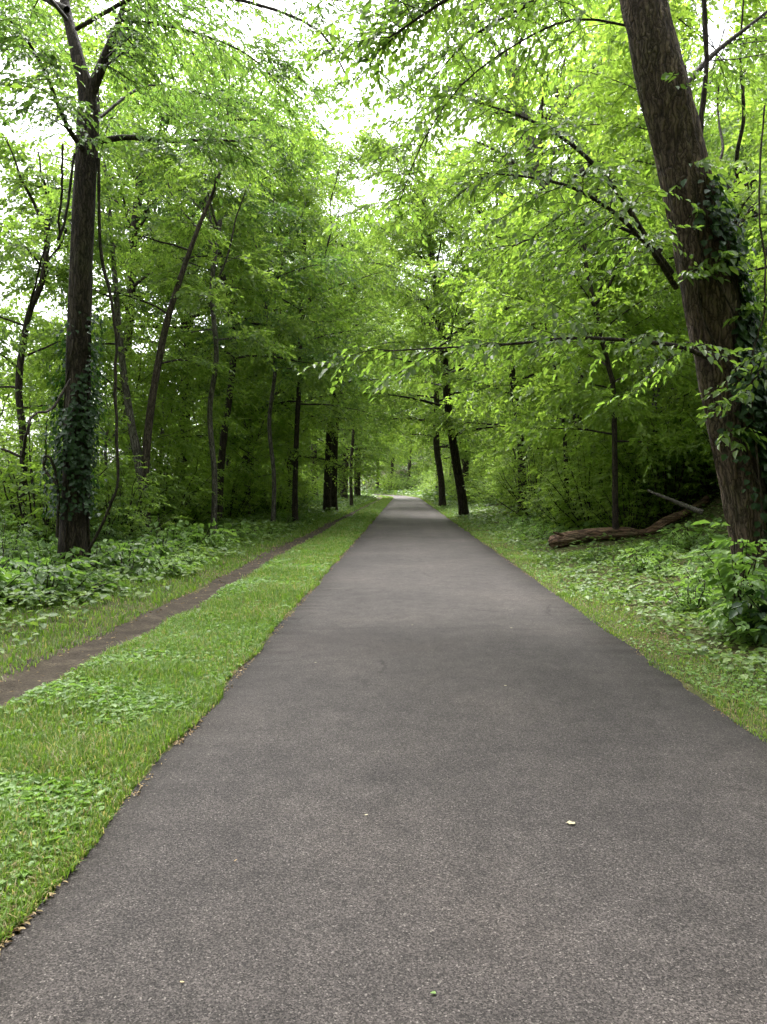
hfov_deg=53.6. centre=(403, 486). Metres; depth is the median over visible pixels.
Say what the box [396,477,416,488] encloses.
woodland shrub
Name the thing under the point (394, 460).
woodland tree
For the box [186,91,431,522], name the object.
forest tree
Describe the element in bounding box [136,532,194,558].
weed plant
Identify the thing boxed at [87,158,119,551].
hanging vine
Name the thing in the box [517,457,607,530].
arching shrub
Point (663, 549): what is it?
weed plant
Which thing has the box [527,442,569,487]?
arching shrub
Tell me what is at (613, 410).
forest tree
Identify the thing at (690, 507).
dead branch
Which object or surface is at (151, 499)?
woodland shrub
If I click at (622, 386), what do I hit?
sapling
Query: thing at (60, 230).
hanging vine
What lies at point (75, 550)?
weed plant
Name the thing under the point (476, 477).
woodland shrub
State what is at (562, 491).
arching shrub
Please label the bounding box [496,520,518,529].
weed plant
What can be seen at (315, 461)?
woodland tree
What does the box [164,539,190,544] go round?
weed plant
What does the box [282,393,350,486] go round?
young tree
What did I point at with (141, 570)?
weed plant
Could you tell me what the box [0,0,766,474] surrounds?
sky
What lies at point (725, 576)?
leafy sprout
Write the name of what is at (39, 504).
arching shrub
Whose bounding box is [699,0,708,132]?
hanging vine
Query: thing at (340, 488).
arching shrub
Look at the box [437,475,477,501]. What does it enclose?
woodland shrub
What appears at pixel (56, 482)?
hanging vine
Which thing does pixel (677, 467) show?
arching shrub
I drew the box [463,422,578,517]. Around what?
arching shrub
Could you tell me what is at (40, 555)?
weed plant
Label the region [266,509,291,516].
weed plant
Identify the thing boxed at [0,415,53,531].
arching shrub
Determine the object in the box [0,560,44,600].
weed plant
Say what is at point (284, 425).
tree
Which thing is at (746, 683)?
verge weeds
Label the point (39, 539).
weed plant
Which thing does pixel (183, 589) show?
grass
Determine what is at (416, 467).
arching shrub
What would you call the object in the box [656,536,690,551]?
weed plant
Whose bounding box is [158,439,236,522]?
arching shrub
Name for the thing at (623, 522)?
arching shrub
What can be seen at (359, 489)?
woodland tree
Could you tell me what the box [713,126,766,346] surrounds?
young tree
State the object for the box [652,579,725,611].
weed plant
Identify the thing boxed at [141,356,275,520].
sapling
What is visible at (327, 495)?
forest tree
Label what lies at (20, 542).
woodland shrub
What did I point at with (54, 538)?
weed plant
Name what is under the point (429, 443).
woodland tree
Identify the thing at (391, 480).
arching shrub
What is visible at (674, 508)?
arching shrub
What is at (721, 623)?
weed plant
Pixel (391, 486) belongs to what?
arching shrub
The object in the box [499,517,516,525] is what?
weed plant
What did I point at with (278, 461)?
sapling
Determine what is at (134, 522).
woodland shrub
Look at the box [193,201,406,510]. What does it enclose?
woodland tree
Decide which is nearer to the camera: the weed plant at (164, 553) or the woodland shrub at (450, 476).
the weed plant at (164, 553)
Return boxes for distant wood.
[321,382,428,489]
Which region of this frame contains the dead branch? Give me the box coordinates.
[647,490,703,514]
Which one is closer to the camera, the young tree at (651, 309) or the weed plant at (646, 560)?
the weed plant at (646, 560)
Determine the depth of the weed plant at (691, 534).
14.21 m
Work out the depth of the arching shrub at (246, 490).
31.70 m
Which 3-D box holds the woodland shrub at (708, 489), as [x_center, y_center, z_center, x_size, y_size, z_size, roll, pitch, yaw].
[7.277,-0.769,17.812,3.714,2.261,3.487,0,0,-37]
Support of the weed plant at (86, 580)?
on the ground at (608, 621)
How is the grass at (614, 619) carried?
on the ground at (608, 621)
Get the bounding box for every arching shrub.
[0,389,152,542]
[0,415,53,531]
[1,449,125,529]
[16,447,136,512]
[97,424,186,517]
[99,420,233,530]
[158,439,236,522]
[196,454,271,520]
[201,452,268,514]
[210,455,271,513]
[239,453,313,512]
[243,459,307,514]
[276,463,323,506]
[318,479,346,497]
[373,471,399,488]
[375,472,404,492]
[408,464,428,477]
[418,466,444,482]
[422,466,449,491]
[436,472,455,495]
[446,447,511,501]
[446,470,481,502]
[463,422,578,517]
[470,446,497,476]
[470,461,487,482]
[480,447,534,499]
[486,471,532,506]
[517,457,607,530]
[520,475,563,523]
[523,422,664,530]
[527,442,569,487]
[530,424,587,497]
[538,459,596,521]
[551,419,603,472]
[553,426,644,522]
[559,393,691,506]
[571,452,692,528]
[573,412,720,526]
[574,432,634,496]
[581,380,716,519]
[623,403,713,504]
[637,409,713,495]
[660,390,707,467]
[662,381,702,422]
[670,390,718,486]
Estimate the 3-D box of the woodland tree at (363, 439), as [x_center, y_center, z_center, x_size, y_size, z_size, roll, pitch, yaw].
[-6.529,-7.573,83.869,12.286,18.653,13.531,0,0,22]
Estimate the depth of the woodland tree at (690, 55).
39.84 m
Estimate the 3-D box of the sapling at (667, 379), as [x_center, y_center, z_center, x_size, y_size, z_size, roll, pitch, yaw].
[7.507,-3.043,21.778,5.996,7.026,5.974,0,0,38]
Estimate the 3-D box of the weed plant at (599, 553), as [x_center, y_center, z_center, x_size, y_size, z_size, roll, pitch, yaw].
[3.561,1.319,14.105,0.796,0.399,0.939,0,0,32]
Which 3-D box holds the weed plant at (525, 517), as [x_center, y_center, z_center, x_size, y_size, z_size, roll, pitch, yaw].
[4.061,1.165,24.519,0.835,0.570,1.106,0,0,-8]
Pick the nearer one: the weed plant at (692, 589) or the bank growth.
the weed plant at (692, 589)
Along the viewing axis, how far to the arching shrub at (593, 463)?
21.88 m
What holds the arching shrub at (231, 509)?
on the ground at (608, 621)
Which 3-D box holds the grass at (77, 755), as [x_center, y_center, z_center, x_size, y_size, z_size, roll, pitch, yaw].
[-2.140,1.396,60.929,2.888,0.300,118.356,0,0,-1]
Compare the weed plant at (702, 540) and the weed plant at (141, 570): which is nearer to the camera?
the weed plant at (141, 570)
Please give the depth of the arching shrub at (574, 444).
25.06 m
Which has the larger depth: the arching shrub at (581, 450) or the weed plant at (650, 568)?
the arching shrub at (581, 450)
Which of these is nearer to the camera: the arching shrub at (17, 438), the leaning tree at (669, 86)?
the leaning tree at (669, 86)
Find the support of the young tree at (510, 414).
on the ground at (608, 621)
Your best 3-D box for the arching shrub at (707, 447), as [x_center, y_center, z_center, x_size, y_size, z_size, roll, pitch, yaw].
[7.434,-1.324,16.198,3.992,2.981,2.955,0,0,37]
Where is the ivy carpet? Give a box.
[362,468,766,690]
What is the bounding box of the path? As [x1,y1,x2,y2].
[0,494,766,1023]
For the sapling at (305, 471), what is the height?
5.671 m
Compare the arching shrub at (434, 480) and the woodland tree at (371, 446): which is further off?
the arching shrub at (434, 480)
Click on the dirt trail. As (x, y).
(54, 667)
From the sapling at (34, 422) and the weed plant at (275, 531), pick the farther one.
the sapling at (34, 422)
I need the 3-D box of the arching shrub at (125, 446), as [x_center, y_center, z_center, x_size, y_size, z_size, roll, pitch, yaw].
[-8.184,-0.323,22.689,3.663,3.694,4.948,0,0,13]
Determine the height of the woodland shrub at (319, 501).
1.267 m
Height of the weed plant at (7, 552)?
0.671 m
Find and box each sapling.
[0,299,64,491]
[0,311,211,508]
[0,353,122,486]
[0,380,57,500]
[91,303,257,520]
[99,352,202,483]
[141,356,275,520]
[159,413,234,473]
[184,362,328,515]
[193,390,294,483]
[208,379,317,486]
[253,397,306,494]
[253,422,323,497]
[472,393,548,497]
[485,396,571,487]
[515,343,643,462]
[520,356,599,466]
[538,251,766,484]
[576,242,760,459]
[636,249,766,445]
[726,109,766,337]
[752,208,766,316]
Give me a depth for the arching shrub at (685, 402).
19.80 m
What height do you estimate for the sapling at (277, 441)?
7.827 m
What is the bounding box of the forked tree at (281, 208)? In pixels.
[69,53,376,522]
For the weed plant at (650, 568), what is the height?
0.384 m
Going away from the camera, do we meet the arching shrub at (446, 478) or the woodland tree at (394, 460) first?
the arching shrub at (446, 478)
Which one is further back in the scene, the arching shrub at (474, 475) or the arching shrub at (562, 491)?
the arching shrub at (474, 475)
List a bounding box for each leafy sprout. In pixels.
[678,520,766,633]
[729,588,766,643]
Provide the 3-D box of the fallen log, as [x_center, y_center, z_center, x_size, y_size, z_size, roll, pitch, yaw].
[5.125,0.794,17.114,3.707,1.185,0.491,0,0,-1]
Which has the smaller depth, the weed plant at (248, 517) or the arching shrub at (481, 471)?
the weed plant at (248, 517)
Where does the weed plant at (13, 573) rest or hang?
on the ground at (608, 621)
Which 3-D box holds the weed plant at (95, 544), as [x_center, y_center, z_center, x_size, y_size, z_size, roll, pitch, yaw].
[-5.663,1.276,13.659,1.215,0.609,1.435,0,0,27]
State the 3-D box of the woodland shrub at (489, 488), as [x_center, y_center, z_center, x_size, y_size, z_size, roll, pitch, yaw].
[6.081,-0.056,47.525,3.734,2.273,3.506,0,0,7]
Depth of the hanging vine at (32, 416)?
11.00 m
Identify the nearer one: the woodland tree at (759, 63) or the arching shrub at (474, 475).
the woodland tree at (759, 63)
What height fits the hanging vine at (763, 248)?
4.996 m
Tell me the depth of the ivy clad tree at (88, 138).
12.24 m
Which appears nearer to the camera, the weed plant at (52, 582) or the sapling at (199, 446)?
the weed plant at (52, 582)
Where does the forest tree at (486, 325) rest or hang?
on the ground at (608, 621)
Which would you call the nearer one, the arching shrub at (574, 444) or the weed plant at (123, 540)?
the weed plant at (123, 540)
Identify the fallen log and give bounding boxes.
[548,496,709,547]
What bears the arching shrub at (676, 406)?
on the ground at (608, 621)
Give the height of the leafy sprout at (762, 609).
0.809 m
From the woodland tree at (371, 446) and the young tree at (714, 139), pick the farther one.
the woodland tree at (371, 446)
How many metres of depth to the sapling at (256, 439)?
36.95 m
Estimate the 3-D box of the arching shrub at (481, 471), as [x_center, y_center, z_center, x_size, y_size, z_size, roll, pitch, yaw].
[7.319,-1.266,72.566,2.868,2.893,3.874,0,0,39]
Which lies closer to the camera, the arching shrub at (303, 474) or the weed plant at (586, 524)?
the weed plant at (586, 524)
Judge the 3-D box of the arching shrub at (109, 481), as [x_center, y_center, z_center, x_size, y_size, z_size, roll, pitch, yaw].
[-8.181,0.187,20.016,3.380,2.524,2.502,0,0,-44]
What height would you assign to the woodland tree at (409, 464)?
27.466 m
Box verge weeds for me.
[435,505,766,715]
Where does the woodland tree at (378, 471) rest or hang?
on the ground at (608, 621)
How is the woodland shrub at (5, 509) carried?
on the ground at (608, 621)
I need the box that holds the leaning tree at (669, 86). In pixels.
[289,0,766,587]
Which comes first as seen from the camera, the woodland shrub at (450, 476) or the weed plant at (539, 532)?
the weed plant at (539, 532)
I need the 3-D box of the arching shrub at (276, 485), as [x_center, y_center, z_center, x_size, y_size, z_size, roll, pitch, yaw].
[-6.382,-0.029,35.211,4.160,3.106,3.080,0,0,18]
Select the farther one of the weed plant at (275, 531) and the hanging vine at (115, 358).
the weed plant at (275, 531)
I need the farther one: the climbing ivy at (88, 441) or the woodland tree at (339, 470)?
the woodland tree at (339, 470)
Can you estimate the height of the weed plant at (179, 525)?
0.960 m
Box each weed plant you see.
[0,542,49,558]
[0,551,63,583]
[0,552,50,570]
[0,559,36,603]
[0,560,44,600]
[0,568,111,607]
[3,537,37,551]
[10,536,108,570]
[10,556,130,605]
[18,534,51,548]
[21,554,77,576]
[29,534,94,552]
[42,560,85,575]
[73,542,172,573]
[74,547,119,568]
[89,548,177,581]
[91,539,140,561]
[91,539,144,551]
[91,541,123,553]
[95,540,151,555]
[99,536,137,546]
[113,547,162,563]
[125,540,174,558]
[133,540,198,562]
[134,551,202,577]
[136,516,223,544]
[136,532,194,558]
[153,518,236,546]
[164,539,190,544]
[171,548,220,566]
[199,532,240,549]
[208,518,237,530]
[215,520,256,540]
[244,524,265,538]
[245,512,266,522]
[261,524,282,534]
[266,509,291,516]
[279,516,299,522]
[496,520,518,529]
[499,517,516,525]
[511,517,543,530]
[512,528,529,536]
[515,516,541,526]
[516,523,552,539]
[535,521,555,528]
[548,527,571,534]
[554,521,579,531]
[572,516,611,529]
[572,547,611,563]
[614,545,668,573]
[629,516,656,528]
[634,539,676,560]
[644,559,681,577]
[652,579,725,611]
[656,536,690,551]
[657,521,712,547]
[668,559,717,590]
[673,583,706,599]
[683,549,729,566]
[686,533,727,549]
[697,582,766,646]
[726,579,763,605]
[735,560,766,594]
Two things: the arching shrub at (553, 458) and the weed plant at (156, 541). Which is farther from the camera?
the arching shrub at (553, 458)
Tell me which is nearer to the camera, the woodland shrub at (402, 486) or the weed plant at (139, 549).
the weed plant at (139, 549)
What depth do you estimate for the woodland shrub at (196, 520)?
22.00 m
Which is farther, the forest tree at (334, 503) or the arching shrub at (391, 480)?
the arching shrub at (391, 480)
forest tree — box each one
[0,0,315,466]
[0,89,160,529]
[95,196,286,498]
[116,68,380,512]
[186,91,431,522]
[278,184,419,512]
[305,238,404,510]
[352,182,498,505]
[374,100,633,514]
[401,1,738,460]
[421,195,661,530]
[460,175,714,540]
[483,0,766,311]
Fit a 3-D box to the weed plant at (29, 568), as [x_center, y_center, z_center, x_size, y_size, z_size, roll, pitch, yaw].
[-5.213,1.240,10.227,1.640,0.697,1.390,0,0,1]
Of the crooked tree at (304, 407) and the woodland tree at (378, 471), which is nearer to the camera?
the crooked tree at (304, 407)
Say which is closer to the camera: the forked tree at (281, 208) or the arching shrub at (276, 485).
the forked tree at (281, 208)
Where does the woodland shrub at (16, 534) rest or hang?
on the ground at (608, 621)
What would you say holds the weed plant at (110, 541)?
on the ground at (608, 621)
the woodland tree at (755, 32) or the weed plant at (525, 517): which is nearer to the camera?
the weed plant at (525, 517)
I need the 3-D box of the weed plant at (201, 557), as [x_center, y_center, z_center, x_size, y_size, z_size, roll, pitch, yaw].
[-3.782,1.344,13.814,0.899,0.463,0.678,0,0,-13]
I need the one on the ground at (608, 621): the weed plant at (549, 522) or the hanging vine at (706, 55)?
the weed plant at (549, 522)
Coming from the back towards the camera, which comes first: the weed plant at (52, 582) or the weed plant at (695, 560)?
the weed plant at (695, 560)
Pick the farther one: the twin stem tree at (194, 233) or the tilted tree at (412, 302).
the tilted tree at (412, 302)
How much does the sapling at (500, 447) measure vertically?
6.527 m
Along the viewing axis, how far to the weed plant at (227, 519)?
23.25 m
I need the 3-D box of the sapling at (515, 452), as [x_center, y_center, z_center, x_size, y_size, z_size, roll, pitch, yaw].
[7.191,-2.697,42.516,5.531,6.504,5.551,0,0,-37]
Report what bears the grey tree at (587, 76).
on the ground at (608, 621)
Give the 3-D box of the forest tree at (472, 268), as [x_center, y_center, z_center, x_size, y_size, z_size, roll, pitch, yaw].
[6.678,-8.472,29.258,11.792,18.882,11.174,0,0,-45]
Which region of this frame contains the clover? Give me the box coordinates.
[0,504,386,902]
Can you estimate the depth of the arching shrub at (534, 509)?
24.43 m
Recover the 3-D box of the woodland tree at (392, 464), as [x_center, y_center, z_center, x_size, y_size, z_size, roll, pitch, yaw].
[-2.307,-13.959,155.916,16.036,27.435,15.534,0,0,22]
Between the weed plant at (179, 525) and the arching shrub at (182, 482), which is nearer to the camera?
the weed plant at (179, 525)
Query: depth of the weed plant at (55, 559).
11.18 m
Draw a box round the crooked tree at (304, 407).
[226,264,375,494]
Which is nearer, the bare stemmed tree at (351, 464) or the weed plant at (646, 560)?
the weed plant at (646, 560)
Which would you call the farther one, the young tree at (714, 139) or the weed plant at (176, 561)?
the young tree at (714, 139)
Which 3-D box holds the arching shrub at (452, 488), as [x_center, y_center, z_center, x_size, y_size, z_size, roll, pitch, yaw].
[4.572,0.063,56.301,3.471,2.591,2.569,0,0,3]
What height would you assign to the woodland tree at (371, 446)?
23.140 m
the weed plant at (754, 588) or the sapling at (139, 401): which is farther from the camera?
the sapling at (139, 401)
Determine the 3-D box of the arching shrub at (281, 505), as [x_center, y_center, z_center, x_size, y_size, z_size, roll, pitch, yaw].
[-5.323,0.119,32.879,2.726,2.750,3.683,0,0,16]
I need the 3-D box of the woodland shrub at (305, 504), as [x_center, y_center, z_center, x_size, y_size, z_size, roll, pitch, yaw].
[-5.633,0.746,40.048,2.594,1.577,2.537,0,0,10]
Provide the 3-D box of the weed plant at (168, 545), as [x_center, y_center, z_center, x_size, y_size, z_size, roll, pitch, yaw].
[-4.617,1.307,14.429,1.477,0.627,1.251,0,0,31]
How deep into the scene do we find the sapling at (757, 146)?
15.95 m
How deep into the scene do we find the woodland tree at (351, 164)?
44.43 m
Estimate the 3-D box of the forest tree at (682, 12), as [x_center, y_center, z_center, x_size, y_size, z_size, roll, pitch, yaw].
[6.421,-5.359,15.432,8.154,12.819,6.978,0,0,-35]
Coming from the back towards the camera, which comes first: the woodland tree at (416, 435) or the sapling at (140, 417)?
the woodland tree at (416, 435)
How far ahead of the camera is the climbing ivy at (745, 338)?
8.65 m
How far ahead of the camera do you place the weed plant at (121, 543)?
14.57 m
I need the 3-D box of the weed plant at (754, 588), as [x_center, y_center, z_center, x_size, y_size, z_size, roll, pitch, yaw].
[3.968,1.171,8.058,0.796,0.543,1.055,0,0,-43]
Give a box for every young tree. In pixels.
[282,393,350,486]
[299,432,339,488]
[477,289,582,470]
[589,219,687,405]
[633,28,766,368]
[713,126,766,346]
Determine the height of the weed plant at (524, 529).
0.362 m
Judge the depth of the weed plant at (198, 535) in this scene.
16.90 m
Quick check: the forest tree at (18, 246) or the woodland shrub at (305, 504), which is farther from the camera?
the woodland shrub at (305, 504)
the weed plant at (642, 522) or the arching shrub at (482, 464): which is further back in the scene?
the arching shrub at (482, 464)
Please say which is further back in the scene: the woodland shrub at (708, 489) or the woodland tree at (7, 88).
the woodland shrub at (708, 489)
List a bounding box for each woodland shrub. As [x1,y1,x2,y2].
[0,475,41,533]
[0,486,37,534]
[0,510,46,548]
[0,513,57,561]
[48,464,187,541]
[54,496,156,544]
[90,458,204,536]
[111,495,179,531]
[139,475,234,532]
[201,483,261,512]
[276,490,321,509]
[311,492,337,505]
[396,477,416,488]
[410,469,429,485]
[417,478,435,492]
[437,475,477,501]
[465,470,487,488]
[466,475,501,505]
[471,475,515,500]
[521,481,577,524]
[635,412,719,499]
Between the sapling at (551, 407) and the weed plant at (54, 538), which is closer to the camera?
the weed plant at (54, 538)
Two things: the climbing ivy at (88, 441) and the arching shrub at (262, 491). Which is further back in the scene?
the arching shrub at (262, 491)
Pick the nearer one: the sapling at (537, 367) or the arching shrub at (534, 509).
the arching shrub at (534, 509)
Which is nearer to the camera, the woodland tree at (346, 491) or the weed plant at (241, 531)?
the weed plant at (241, 531)
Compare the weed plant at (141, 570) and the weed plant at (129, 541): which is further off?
the weed plant at (129, 541)
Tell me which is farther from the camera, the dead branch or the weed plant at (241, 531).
the weed plant at (241, 531)
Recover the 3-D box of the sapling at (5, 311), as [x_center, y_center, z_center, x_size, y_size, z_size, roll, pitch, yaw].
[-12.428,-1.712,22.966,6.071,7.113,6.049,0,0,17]
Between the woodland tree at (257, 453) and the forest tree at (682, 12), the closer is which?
the forest tree at (682, 12)
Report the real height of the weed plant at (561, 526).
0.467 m
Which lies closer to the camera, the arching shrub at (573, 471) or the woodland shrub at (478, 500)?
the arching shrub at (573, 471)
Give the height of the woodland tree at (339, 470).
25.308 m
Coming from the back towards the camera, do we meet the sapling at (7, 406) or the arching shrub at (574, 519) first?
the sapling at (7, 406)
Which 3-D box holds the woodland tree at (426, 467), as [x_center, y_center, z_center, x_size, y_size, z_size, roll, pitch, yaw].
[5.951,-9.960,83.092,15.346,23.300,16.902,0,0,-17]
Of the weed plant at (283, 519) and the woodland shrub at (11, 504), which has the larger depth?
the weed plant at (283, 519)
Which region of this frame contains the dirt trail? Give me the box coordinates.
[0,501,381,713]
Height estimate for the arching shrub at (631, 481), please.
2.934 m
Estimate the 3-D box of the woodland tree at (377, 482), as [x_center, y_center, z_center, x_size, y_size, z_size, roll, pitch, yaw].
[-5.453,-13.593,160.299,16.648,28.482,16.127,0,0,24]
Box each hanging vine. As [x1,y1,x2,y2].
[1,378,71,457]
[42,455,59,537]
[57,143,75,240]
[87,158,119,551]
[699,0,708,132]
[750,105,766,537]
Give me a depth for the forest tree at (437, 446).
54.85 m
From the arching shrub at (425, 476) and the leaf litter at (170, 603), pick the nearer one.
the leaf litter at (170, 603)
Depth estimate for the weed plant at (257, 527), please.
21.09 m
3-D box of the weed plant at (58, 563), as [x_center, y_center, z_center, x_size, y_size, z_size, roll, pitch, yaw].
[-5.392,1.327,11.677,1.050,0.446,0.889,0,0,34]
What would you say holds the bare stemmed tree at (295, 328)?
on the ground at (608, 621)
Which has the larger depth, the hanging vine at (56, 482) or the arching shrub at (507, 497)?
the arching shrub at (507, 497)
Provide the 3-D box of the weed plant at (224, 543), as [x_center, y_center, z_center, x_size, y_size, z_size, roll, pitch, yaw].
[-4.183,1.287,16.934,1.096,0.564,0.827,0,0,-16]
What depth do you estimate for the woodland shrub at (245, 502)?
32.65 m
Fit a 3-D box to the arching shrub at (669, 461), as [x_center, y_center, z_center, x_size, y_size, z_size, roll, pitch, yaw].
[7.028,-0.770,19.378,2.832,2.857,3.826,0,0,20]
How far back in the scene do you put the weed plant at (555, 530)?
19.37 m
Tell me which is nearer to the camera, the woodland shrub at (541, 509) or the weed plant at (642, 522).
the weed plant at (642, 522)
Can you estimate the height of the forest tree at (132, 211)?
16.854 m
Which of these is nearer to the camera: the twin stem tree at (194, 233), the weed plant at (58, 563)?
the weed plant at (58, 563)
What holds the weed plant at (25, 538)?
on the ground at (608, 621)
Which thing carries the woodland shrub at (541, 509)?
on the ground at (608, 621)
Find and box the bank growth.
[348,439,504,502]
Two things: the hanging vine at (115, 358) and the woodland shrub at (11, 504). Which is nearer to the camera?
the hanging vine at (115, 358)
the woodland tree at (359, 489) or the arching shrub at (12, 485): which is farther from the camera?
the woodland tree at (359, 489)
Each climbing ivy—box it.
[32,307,112,563]
[681,174,766,551]
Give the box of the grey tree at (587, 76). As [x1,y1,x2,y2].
[401,0,747,437]
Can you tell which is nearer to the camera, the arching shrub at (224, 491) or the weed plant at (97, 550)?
the weed plant at (97, 550)
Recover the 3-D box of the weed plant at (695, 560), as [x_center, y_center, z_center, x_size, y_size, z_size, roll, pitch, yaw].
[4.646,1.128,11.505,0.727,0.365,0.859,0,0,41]
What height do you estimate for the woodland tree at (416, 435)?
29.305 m
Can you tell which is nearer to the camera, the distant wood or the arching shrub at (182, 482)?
the arching shrub at (182, 482)
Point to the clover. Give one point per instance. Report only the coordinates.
(64, 794)
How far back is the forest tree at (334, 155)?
33.86 m
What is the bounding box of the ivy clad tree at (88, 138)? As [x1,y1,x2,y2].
[0,0,484,569]
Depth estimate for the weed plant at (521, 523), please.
22.68 m
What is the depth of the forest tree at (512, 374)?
30.82 m
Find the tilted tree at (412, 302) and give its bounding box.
[322,76,554,516]
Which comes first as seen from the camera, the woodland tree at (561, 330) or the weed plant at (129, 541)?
the weed plant at (129, 541)
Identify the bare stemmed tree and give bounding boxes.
[103,101,306,533]
[198,173,345,528]
[312,286,409,506]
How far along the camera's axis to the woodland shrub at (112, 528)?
16.01 m
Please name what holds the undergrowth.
on the ground at (608, 621)
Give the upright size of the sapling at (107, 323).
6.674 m
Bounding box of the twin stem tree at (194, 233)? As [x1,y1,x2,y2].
[0,0,350,536]
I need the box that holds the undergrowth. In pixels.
[0,492,377,652]
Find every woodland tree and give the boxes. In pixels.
[0,81,24,92]
[7,0,380,488]
[59,67,355,467]
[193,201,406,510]
[201,113,399,477]
[280,202,394,500]
[302,240,402,468]
[305,361,405,483]
[306,442,375,494]
[308,253,415,498]
[329,270,416,495]
[339,366,404,495]
[353,371,405,488]
[375,387,423,474]
[375,406,419,471]
[385,195,518,491]
[388,284,484,488]
[389,355,432,480]
[395,294,509,474]
[395,303,497,490]
[494,160,662,405]
[524,0,766,406]
[567,41,749,404]
[700,22,766,340]
[742,0,766,99]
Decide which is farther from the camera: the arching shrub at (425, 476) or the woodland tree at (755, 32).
the arching shrub at (425, 476)
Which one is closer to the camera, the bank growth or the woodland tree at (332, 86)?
the woodland tree at (332, 86)
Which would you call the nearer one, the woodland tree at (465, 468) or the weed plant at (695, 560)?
the weed plant at (695, 560)
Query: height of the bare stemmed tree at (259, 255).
11.797 m
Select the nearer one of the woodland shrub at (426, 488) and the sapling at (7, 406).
the sapling at (7, 406)
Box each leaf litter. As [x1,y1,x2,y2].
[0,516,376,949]
[0,517,346,713]
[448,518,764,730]
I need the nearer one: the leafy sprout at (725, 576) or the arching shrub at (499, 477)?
the leafy sprout at (725, 576)
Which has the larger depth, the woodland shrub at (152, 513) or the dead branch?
the woodland shrub at (152, 513)
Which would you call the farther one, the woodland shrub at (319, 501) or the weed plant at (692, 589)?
the woodland shrub at (319, 501)
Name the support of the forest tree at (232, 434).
on the ground at (608, 621)
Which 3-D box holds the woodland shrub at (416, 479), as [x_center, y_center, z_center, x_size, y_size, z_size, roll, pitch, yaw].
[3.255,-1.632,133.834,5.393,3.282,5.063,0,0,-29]
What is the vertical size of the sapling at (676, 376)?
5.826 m
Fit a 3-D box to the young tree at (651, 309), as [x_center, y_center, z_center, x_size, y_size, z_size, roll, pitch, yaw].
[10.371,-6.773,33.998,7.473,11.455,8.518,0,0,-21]
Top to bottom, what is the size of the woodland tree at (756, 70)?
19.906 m
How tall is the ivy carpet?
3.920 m
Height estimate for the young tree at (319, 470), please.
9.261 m
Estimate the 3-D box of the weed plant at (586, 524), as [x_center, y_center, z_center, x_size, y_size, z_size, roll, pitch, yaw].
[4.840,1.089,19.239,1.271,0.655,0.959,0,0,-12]
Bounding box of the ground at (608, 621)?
[0,435,766,926]
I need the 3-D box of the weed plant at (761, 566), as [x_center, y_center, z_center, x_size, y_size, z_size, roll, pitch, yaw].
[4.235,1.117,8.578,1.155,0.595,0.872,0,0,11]
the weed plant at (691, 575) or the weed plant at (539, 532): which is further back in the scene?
the weed plant at (539, 532)
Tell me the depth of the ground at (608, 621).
8.73 m
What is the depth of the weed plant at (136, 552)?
13.37 m
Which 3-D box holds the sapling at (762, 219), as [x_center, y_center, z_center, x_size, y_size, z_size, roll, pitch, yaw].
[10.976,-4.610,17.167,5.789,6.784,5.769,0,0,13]
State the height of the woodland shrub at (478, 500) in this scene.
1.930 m
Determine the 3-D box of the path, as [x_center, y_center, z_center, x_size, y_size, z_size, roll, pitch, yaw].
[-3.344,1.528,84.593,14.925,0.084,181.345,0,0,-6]
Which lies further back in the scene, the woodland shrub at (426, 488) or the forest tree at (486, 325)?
the woodland shrub at (426, 488)
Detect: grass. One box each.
[0,495,392,943]
[0,498,377,679]
[410,496,766,741]

